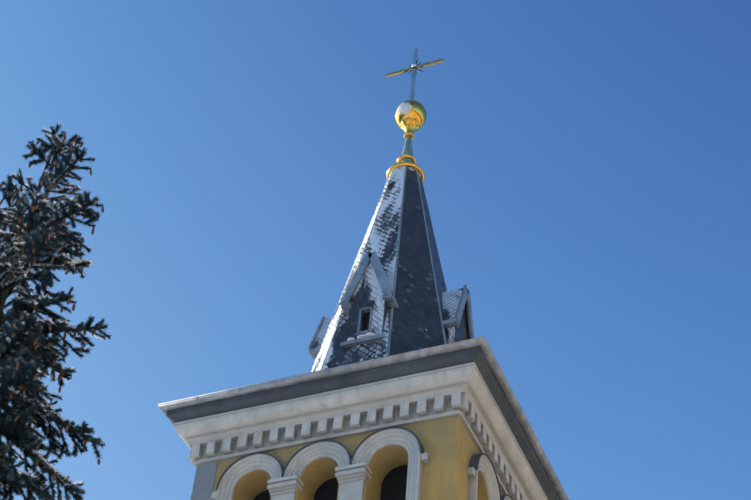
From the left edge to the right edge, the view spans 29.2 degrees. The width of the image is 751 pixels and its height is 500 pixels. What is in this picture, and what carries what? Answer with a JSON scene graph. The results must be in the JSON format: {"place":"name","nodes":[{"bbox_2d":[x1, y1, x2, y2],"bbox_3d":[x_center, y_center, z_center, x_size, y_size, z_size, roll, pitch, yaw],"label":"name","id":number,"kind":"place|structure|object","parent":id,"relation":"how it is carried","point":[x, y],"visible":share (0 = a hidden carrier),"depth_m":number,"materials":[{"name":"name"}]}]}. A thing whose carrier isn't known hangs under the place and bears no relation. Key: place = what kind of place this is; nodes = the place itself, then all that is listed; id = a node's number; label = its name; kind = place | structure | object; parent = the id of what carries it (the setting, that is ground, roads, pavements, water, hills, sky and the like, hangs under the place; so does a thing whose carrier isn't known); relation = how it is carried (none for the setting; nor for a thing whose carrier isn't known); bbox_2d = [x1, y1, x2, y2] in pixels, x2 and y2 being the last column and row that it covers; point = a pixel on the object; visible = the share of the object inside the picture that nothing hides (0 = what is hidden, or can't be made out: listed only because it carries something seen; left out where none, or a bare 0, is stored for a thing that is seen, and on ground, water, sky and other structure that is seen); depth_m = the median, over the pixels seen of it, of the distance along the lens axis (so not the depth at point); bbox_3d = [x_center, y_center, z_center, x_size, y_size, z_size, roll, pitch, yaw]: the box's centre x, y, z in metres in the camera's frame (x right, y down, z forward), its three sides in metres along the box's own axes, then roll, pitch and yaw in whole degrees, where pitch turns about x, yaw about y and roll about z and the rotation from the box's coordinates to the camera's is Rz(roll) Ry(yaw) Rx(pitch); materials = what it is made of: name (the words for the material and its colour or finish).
{"place":"outdoors","nodes":[
{"label":"outdoors","id":0,"kind":"place"},
{"bbox_2d":[158,336,568,499],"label":"church tower","id":1,"kind":"structure","parent":0,"point":[448,421],"depth_m":19.08,"materials":[{"name":"paint"}]},
{"bbox_2d":[0,0,750,499],"label":"sky","id":2,"kind":"structure","parent":0,"point":[585,164],"materials":[{"name":"blue"}]},
{"bbox_3d":[3.397,16.045,21.854,9.800,11.500,17.650,-13,-47,18],"label":"church","id":3,"kind":"object","parent":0,"visible":0},
{"bbox_2d":[308,166,473,371],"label":"spire","id":4,"kind":"structure","parent":3,"relation":"on","point":[397,297],"depth_m":22.26,"materials":[{"name":"tile"}]},
{"bbox_2d":[386,48,443,182],"bbox_3d":[0.655,-2.556,26.598,1.002,3.745,0.681,-44,-63,38],"label":"cross finial","id":5,"kind":"object","parent":4,"relation":"on","point":[410,116],"visible":0.88,"depth_m":26.25,"materials":[{"name":"gold metal"}]},
{"label":"snowy ground","id":6,"kind":"structure","parent":0,"visible":0},
{"bbox_2d":[0,124,110,499],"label":"spruce tree","id":7,"kind":"object","parent":6,"relation":"on","point":[25,339],"visible":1,"depth_m":12.12,"materials":[{"name":"green plant"}]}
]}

